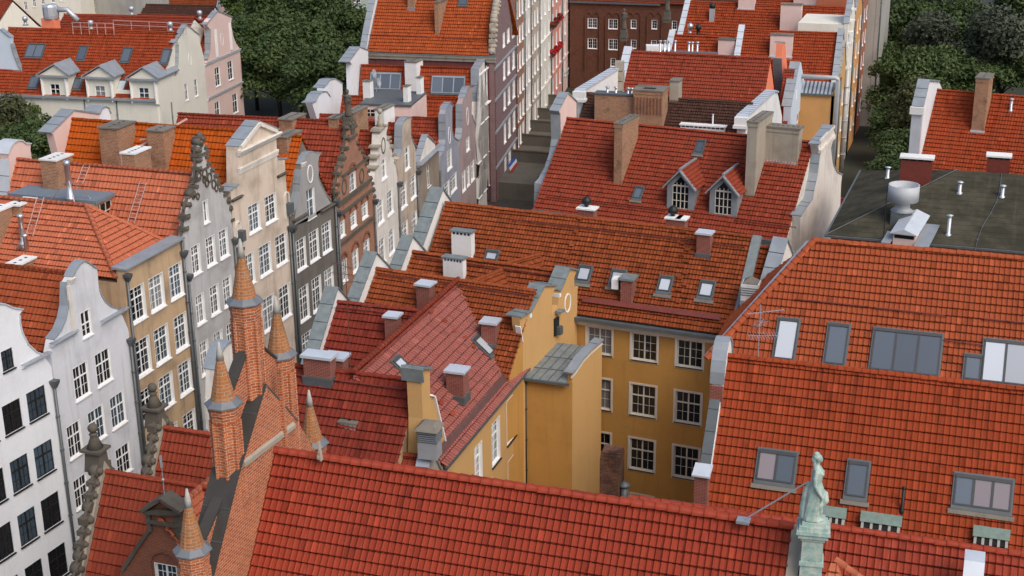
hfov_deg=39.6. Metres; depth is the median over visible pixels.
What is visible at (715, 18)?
row house
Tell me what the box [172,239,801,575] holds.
brick church
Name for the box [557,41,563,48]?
flower box
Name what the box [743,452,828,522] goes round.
statue
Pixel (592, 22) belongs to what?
window
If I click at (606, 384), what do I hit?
window
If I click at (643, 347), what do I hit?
window
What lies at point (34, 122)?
tree
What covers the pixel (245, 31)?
tree
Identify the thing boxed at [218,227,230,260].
window
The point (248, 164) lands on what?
townhouse
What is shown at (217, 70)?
window
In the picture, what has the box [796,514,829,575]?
statue pedestal
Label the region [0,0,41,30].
distant house
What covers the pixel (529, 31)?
window
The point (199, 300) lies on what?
window
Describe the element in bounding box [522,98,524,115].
window
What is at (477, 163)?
window
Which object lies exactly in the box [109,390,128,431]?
window
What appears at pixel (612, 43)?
window
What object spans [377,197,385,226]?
window
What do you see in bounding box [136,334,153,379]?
window
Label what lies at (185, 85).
window
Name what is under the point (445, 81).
townhouse
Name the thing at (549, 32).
window
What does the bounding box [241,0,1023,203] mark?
ground
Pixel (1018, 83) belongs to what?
tree
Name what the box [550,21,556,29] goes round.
flower box
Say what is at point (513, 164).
flag
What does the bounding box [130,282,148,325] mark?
window
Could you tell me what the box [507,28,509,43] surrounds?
window
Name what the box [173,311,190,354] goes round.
window
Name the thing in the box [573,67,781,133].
brown house
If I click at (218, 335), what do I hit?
window
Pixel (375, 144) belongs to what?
townhouse
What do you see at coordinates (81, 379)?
window
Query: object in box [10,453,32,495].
window
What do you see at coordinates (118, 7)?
distant house
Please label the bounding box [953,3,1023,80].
tree
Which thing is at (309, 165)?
round window
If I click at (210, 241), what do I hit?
window
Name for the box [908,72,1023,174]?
tiled roof
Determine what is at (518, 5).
row house
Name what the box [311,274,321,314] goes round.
window
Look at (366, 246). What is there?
window
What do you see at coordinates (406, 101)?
townhouse
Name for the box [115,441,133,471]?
window
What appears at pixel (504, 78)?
window
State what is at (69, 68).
dormered house
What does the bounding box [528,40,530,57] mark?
window
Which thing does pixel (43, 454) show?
window
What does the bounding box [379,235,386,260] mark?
window
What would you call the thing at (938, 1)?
tree
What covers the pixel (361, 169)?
round window
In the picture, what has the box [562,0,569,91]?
row house
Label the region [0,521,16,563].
window
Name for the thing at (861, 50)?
row house
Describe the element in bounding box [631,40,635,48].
window
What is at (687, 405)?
window
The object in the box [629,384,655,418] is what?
window
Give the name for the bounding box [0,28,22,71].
gable house
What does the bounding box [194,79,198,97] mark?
window
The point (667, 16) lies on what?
gable statue
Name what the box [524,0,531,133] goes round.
row house
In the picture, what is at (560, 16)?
flower box
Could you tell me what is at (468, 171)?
window
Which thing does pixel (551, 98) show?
raised terrace
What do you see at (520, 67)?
window
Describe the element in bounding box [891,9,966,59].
tree
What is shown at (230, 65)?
window
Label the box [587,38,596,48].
window
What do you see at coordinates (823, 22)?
row house
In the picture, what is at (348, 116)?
gable statue
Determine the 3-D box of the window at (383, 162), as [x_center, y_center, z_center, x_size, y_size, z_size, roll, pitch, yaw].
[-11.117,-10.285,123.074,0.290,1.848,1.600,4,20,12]
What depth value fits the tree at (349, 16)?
220.88 m
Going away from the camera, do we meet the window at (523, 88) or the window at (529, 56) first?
the window at (523, 88)
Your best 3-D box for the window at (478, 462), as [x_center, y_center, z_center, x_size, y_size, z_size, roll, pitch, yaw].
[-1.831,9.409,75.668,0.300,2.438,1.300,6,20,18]
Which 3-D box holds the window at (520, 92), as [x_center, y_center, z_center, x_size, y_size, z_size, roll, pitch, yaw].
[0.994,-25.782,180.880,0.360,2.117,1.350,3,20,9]
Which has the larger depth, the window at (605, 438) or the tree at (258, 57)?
the tree at (258, 57)
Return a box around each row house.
[295,255,446,463]
[301,285,418,369]
[337,418,442,469]
[347,250,578,482]
[390,234,553,286]
[512,0,525,148]
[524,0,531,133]
[530,0,539,119]
[539,0,551,107]
[551,0,561,94]
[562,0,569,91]
[666,23,736,54]
[677,0,845,37]
[734,24,843,85]
[753,236,794,280]
[756,0,815,4]
[798,0,855,171]
[816,0,867,138]
[835,40,846,170]
[845,0,862,155]
[859,0,889,126]
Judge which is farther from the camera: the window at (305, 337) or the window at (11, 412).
the window at (305, 337)
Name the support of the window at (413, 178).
in the townhouse at (398, 130)
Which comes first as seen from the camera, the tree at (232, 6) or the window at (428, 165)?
the window at (428, 165)
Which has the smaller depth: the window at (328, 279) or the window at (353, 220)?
the window at (328, 279)
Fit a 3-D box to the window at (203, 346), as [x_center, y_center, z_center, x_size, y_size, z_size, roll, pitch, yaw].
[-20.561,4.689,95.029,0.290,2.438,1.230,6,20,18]
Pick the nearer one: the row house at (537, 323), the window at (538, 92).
the row house at (537, 323)
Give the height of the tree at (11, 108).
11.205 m
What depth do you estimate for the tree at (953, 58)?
195.69 m
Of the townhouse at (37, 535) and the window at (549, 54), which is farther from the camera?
the window at (549, 54)
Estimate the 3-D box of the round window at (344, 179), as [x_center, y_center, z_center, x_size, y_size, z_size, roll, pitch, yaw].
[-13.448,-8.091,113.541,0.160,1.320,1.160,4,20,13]
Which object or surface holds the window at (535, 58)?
in the row house at (534, 32)
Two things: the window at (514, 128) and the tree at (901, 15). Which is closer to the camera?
the window at (514, 128)
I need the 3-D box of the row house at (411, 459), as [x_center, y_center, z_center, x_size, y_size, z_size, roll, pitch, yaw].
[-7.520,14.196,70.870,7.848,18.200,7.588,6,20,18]
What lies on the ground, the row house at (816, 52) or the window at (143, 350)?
the row house at (816, 52)
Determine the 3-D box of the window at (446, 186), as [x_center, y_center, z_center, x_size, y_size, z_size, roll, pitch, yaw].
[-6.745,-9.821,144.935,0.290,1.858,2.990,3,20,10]
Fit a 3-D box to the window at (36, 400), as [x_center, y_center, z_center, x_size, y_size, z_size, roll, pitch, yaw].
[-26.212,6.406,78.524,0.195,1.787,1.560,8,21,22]
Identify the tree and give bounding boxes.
[0,91,37,138]
[0,125,48,158]
[11,112,51,155]
[28,100,41,112]
[218,0,247,16]
[231,0,299,29]
[231,11,272,109]
[238,32,305,116]
[261,12,344,112]
[268,0,355,41]
[278,40,346,112]
[313,0,366,51]
[861,45,950,110]
[864,151,907,169]
[865,101,909,153]
[873,126,910,156]
[880,42,905,89]
[880,74,940,130]
[887,0,949,49]
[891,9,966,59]
[911,44,969,90]
[912,0,976,25]
[927,0,987,45]
[943,56,1018,92]
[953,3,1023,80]
[972,49,1023,93]
[989,0,1023,17]
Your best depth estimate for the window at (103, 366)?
84.11 m
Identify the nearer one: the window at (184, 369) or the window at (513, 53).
the window at (184, 369)
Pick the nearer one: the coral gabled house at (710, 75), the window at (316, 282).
the window at (316, 282)
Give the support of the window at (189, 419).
in the townhouse at (142, 274)
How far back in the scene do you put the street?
165.86 m
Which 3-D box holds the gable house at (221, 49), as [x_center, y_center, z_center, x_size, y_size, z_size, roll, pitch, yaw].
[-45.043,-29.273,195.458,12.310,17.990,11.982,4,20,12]
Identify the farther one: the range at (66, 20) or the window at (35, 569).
the range at (66, 20)
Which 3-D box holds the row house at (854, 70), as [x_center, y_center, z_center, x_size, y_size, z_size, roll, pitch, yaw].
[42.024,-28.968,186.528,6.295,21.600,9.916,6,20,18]
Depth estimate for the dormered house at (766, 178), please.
123.78 m
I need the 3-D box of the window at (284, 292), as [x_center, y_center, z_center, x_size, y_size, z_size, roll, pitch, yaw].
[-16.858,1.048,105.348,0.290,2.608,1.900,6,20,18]
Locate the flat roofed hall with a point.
(916, 200)
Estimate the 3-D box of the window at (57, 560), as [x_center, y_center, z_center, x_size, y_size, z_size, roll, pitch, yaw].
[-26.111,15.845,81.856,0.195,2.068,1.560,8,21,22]
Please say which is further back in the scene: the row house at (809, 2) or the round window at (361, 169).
the row house at (809, 2)
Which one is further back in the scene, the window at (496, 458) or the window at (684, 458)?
the window at (684, 458)
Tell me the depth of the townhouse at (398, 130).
130.47 m
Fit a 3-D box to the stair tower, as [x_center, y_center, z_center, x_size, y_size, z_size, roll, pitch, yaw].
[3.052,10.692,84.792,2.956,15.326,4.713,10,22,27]
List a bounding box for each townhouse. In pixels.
[0,132,238,430]
[0,195,200,453]
[0,259,144,540]
[0,302,76,575]
[38,105,299,363]
[176,112,378,295]
[276,129,340,363]
[301,91,421,234]
[313,69,460,201]
[338,46,490,204]
[340,85,476,203]
[342,105,402,264]
[411,134,443,212]
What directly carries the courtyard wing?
on the ground
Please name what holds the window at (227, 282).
in the townhouse at (194, 207)
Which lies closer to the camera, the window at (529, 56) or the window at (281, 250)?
the window at (281, 250)
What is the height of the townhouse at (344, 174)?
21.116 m
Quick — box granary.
[569,0,737,87]
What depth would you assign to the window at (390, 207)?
126.01 m
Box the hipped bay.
[825,556,863,575]
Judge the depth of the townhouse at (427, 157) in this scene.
136.49 m
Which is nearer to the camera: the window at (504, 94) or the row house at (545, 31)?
the window at (504, 94)
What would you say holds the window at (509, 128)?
in the corner house at (461, 33)
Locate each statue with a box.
[342,89,355,133]
[619,8,627,40]
[663,0,670,22]
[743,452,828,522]
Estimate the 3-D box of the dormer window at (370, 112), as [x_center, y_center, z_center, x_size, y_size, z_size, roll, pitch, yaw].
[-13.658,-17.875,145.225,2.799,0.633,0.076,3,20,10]
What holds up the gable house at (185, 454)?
on the street
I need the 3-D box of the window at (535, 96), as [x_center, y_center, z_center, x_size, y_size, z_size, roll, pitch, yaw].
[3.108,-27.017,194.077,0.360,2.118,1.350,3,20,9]
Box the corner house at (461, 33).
[360,0,518,201]
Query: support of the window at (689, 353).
in the court house at (657, 305)
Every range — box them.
[60,13,203,41]
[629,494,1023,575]
[692,305,1023,550]
[703,237,1023,385]
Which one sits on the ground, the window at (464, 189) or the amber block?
the amber block
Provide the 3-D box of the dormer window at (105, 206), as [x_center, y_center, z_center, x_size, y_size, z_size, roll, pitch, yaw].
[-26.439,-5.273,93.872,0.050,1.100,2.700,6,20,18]
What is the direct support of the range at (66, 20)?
on the ground
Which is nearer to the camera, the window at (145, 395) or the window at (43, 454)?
the window at (43, 454)
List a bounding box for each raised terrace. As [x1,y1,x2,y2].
[498,149,548,200]
[519,133,550,150]
[529,120,550,134]
[537,108,550,120]
[546,94,572,107]
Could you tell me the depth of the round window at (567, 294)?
84.87 m
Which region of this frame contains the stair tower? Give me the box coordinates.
[524,337,603,493]
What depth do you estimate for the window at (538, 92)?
197.09 m
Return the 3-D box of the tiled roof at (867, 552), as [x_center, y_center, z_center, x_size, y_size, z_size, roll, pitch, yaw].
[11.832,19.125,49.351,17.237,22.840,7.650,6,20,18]
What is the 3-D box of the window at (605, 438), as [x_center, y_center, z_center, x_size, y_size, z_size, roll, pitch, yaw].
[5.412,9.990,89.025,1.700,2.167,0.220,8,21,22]
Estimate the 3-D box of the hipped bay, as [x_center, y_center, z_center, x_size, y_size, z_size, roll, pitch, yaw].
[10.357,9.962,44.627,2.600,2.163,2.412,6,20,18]
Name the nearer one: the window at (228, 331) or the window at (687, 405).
the window at (687, 405)
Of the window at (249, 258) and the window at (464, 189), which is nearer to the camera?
the window at (249, 258)
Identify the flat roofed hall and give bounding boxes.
[824,152,1023,255]
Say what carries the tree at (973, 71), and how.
on the ground
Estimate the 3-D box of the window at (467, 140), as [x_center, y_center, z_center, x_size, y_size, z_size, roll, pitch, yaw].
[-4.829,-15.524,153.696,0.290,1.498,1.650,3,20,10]
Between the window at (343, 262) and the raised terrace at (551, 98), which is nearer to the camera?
the window at (343, 262)
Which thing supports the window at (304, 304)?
in the townhouse at (314, 235)
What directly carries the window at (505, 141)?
in the corner house at (461, 33)
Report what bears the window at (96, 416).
in the townhouse at (72, 320)
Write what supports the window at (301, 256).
in the townhouse at (314, 235)
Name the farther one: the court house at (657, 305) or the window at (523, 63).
the window at (523, 63)
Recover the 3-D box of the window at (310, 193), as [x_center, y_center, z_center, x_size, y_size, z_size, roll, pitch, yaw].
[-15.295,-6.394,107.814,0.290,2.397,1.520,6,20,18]
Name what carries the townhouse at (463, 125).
on the ground
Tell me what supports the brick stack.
on the courtyard
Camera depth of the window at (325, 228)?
111.37 m
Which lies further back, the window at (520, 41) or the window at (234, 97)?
the window at (234, 97)
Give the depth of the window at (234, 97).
198.68 m
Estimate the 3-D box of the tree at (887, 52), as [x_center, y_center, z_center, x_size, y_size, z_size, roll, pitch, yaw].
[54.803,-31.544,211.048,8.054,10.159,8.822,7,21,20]
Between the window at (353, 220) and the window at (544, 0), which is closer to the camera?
the window at (353, 220)
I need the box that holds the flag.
[508,155,517,172]
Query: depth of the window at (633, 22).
223.38 m
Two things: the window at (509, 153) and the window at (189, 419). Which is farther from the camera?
the window at (509, 153)
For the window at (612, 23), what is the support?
in the granary
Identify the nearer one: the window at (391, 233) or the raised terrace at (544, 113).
the window at (391, 233)
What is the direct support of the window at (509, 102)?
in the corner house at (461, 33)
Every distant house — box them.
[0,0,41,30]
[14,0,94,27]
[94,0,168,15]
[141,4,218,14]
[169,0,231,13]
[343,0,368,45]
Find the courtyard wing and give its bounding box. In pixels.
[349,276,530,479]
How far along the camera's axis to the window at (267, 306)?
103.28 m
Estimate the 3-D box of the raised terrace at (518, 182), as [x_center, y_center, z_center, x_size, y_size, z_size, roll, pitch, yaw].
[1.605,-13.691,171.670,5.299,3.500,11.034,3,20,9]
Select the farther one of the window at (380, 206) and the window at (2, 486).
the window at (380, 206)
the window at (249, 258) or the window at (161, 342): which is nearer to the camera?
the window at (161, 342)
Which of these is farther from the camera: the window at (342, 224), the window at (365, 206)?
the window at (365, 206)
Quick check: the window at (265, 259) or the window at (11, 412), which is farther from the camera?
the window at (265, 259)
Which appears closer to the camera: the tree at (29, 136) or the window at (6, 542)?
the window at (6, 542)
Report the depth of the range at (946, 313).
76.18 m
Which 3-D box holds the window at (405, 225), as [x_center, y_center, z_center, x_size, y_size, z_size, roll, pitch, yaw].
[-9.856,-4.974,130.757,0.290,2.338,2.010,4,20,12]
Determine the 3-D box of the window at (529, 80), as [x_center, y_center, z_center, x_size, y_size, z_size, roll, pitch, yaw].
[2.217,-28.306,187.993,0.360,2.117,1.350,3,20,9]
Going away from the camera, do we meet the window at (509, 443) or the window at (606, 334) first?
the window at (509, 443)
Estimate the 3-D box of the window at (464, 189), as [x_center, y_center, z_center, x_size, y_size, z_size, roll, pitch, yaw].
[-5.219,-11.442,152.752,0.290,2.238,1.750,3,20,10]
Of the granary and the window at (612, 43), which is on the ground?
the granary
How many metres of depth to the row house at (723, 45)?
172.74 m
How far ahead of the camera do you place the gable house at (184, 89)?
182.43 m
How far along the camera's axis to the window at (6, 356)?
76.04 m
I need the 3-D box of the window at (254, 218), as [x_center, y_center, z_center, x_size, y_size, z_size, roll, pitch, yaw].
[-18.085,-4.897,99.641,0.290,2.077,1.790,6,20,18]
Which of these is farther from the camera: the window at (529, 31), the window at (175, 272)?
the window at (529, 31)
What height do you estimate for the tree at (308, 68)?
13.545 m
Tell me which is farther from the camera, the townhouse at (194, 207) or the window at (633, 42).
the window at (633, 42)
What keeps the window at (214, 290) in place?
in the townhouse at (194, 207)
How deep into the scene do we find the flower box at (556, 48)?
210.74 m
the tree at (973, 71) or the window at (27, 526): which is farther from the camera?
the tree at (973, 71)
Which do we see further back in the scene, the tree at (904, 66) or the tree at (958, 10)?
the tree at (958, 10)
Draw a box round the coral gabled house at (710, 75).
[615,40,786,101]
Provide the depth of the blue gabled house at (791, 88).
159.29 m
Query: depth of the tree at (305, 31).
207.56 m
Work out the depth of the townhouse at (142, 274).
88.41 m
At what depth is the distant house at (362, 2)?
251.72 m
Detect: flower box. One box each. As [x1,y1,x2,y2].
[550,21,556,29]
[550,48,556,57]
[553,17,559,24]
[553,45,559,53]
[557,13,563,20]
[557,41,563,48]
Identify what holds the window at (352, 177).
in the townhouse at (344, 174)
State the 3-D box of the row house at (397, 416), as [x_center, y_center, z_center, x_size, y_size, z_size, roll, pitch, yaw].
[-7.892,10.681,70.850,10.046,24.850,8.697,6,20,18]
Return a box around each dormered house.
[0,4,204,152]
[532,91,842,252]
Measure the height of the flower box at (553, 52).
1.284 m
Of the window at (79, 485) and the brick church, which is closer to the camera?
the brick church
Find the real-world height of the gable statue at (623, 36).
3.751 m
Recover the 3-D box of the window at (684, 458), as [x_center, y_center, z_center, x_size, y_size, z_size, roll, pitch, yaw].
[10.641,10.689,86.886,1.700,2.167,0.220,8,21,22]
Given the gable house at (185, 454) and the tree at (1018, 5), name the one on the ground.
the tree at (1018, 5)
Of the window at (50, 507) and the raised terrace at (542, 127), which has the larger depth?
the raised terrace at (542, 127)
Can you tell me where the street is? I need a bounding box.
[487,93,572,209]
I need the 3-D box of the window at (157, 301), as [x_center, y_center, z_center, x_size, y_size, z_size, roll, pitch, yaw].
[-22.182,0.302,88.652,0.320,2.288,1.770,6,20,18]
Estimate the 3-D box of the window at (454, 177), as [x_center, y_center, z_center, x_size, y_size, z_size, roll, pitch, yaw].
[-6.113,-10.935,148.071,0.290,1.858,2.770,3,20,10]
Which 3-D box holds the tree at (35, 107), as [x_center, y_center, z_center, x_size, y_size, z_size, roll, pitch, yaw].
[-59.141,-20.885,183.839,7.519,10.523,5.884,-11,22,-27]
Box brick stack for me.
[599,445,629,496]
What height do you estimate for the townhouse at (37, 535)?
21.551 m
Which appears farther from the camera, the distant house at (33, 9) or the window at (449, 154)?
the distant house at (33, 9)
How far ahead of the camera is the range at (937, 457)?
66.67 m
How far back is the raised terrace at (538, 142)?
183.28 m
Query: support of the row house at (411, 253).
on the street
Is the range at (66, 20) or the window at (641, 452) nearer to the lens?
the window at (641, 452)
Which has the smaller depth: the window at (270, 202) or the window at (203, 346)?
the window at (203, 346)
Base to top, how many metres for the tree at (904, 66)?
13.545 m
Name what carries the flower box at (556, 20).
attached to the row house at (556, 59)
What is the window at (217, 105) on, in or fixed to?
in the gable house at (221, 49)
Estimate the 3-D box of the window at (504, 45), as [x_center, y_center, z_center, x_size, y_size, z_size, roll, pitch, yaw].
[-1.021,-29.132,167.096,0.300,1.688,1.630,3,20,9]
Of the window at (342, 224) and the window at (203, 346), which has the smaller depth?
the window at (203, 346)
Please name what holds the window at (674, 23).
in the granary
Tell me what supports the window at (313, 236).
in the townhouse at (314, 235)
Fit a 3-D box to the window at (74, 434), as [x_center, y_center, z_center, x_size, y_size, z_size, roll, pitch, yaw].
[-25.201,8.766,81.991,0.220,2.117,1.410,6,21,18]
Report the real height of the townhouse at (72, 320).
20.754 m
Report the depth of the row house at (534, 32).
192.56 m
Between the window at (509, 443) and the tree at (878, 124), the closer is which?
the window at (509, 443)
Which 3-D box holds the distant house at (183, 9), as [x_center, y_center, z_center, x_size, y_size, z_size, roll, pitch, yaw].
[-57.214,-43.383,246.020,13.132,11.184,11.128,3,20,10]
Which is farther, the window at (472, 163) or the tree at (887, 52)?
the tree at (887, 52)
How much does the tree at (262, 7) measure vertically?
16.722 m
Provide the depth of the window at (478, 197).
160.62 m
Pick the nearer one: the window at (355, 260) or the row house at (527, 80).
the window at (355, 260)
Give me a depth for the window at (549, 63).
206.95 m
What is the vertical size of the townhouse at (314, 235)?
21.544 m
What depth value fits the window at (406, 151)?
130.33 m
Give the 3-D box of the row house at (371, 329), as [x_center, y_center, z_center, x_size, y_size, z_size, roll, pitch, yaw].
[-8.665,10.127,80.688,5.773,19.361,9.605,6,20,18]
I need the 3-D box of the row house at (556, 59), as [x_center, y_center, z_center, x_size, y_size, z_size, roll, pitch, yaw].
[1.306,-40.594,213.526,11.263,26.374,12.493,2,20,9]
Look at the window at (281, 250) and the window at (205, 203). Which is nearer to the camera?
the window at (205, 203)
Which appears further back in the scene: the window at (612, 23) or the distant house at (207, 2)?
the distant house at (207, 2)
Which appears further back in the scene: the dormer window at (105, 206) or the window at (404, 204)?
the window at (404, 204)
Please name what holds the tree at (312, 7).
on the ground
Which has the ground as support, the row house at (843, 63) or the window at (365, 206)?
the row house at (843, 63)
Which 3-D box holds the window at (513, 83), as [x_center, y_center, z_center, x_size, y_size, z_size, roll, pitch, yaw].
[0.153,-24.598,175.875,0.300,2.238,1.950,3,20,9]
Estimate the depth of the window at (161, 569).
61.87 m
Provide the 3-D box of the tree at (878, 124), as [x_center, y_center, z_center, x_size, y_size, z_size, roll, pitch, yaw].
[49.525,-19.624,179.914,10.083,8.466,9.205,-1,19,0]
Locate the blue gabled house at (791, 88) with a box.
[779,61,803,124]
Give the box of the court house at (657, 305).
[413,186,761,502]
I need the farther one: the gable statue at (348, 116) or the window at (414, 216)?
the window at (414, 216)
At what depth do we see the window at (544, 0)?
200.09 m
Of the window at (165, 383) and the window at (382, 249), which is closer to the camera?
the window at (165, 383)
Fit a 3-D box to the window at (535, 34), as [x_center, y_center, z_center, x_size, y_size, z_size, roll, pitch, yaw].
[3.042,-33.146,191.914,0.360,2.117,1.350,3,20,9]
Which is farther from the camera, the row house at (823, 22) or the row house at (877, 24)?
the row house at (877, 24)
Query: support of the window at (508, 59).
in the corner house at (461, 33)
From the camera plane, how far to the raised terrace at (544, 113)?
197.86 m
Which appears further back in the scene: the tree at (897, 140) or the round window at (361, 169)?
the tree at (897, 140)
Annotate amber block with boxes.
[798,74,839,163]
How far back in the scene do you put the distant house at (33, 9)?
243.08 m
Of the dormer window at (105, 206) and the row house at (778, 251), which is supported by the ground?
the row house at (778, 251)
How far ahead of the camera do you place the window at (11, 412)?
76.96 m
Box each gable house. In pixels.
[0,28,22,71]
[69,423,209,575]
[104,24,207,124]
[137,10,244,114]
[140,383,211,483]
[203,339,298,430]
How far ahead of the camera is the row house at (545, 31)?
201.93 m
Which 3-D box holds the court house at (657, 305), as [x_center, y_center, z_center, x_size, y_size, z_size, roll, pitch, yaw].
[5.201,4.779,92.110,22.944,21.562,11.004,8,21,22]
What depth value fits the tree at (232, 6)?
254.49 m
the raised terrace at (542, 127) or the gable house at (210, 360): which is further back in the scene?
the raised terrace at (542, 127)
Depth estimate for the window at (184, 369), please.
93.21 m
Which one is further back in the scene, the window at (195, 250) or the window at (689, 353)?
the window at (195, 250)
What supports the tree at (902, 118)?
on the ground
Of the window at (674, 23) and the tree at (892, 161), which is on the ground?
the tree at (892, 161)
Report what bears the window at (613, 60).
in the granary
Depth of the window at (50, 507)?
80.83 m
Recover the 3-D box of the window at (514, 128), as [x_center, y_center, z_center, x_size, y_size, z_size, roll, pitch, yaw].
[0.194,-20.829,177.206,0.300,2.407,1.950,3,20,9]
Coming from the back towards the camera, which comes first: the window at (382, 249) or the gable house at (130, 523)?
the window at (382, 249)
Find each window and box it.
[0,468,8,504]
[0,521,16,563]
[1,348,16,373]
[2,398,25,437]
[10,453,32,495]
[17,506,40,548]
[25,558,42,575]
[26,385,49,424]
[33,439,56,480]
[41,491,63,533]
[47,542,69,575]
[66,419,82,461]
[72,360,92,403]
[73,472,87,512]
[80,308,94,340]
[87,404,108,440]
[94,347,114,388]
[98,199,111,212]
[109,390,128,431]
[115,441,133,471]
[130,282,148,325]
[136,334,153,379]
[141,388,149,420]
[148,271,167,314]
[153,322,172,367]
[154,562,176,575]
[158,370,176,410]
[168,261,185,302]
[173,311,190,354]
[177,358,194,398]
[182,408,196,429]
[184,83,188,101]
[190,243,203,277]
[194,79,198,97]
[195,292,207,327]
[199,338,208,378]
[202,199,210,224]
[205,235,217,268]
[209,283,221,317]
[213,329,222,340]
[214,66,220,87]
[214,101,219,113]
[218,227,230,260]
[222,275,231,309]
[226,323,230,339]
[227,60,233,80]
[232,93,238,114]
[245,251,256,284]
[247,201,262,235]
[258,241,273,279]
[262,293,273,334]
[264,192,278,225]
[275,231,289,268]
[278,282,292,321]
[295,236,308,272]
[299,283,311,324]
[301,329,310,352]
[306,187,316,221]
[307,165,312,182]
[308,228,320,264]
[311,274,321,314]
[321,220,333,255]
[324,266,333,285]
[340,220,345,238]
[341,178,346,194]
[342,259,348,284]
[349,171,355,192]
[350,210,357,230]
[352,248,358,274]
[359,168,363,183]
[361,201,368,220]
[363,238,369,250]
[368,110,374,115]
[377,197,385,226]
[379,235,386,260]
[381,157,387,181]
[387,188,394,217]
[388,226,394,256]
[400,182,407,210]
[402,219,407,234]
[404,145,410,171]
[410,173,417,201]
[411,210,416,234]
[427,165,431,188]
[443,180,450,196]
[447,148,452,171]
[451,171,457,194]
[462,170,466,193]
[466,137,469,152]
[467,166,470,187]
[471,160,474,182]
[474,440,482,476]
[476,143,481,164]
[477,175,482,199]
[491,415,501,469]
[503,32,505,47]
[503,61,505,80]
[503,90,505,110]
[504,123,506,144]
[506,395,517,447]
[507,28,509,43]
[507,56,509,75]
[508,85,510,105]
[508,117,510,138]
[508,149,510,164]
[512,50,514,69]
[512,79,515,99]
[513,110,515,131]
[519,26,521,42]
[519,51,521,68]
[519,76,521,94]
[522,48,524,65]
[522,73,524,90]
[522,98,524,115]
[528,16,530,32]
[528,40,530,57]
[528,65,530,82]
[534,34,535,50]
[534,58,535,74]
[534,82,536,98]
[537,78,539,94]
[544,0,545,14]
[548,18,550,33]
[548,40,550,55]
[548,63,549,78]
[564,293,570,312]
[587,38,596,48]
[587,326,611,356]
[588,18,596,28]
[601,379,610,411]
[601,433,609,451]
[608,19,617,29]
[608,39,617,49]
[610,58,615,66]
[628,438,653,473]
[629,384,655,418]
[630,20,635,28]
[630,333,656,363]
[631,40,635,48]
[652,20,656,29]
[672,21,676,29]
[672,445,698,480]
[673,391,700,426]
[675,339,702,370]
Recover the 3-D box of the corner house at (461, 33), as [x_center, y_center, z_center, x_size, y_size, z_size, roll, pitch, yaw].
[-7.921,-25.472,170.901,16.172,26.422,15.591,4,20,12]
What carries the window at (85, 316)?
in the townhouse at (72, 320)
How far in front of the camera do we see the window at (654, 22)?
222.35 m

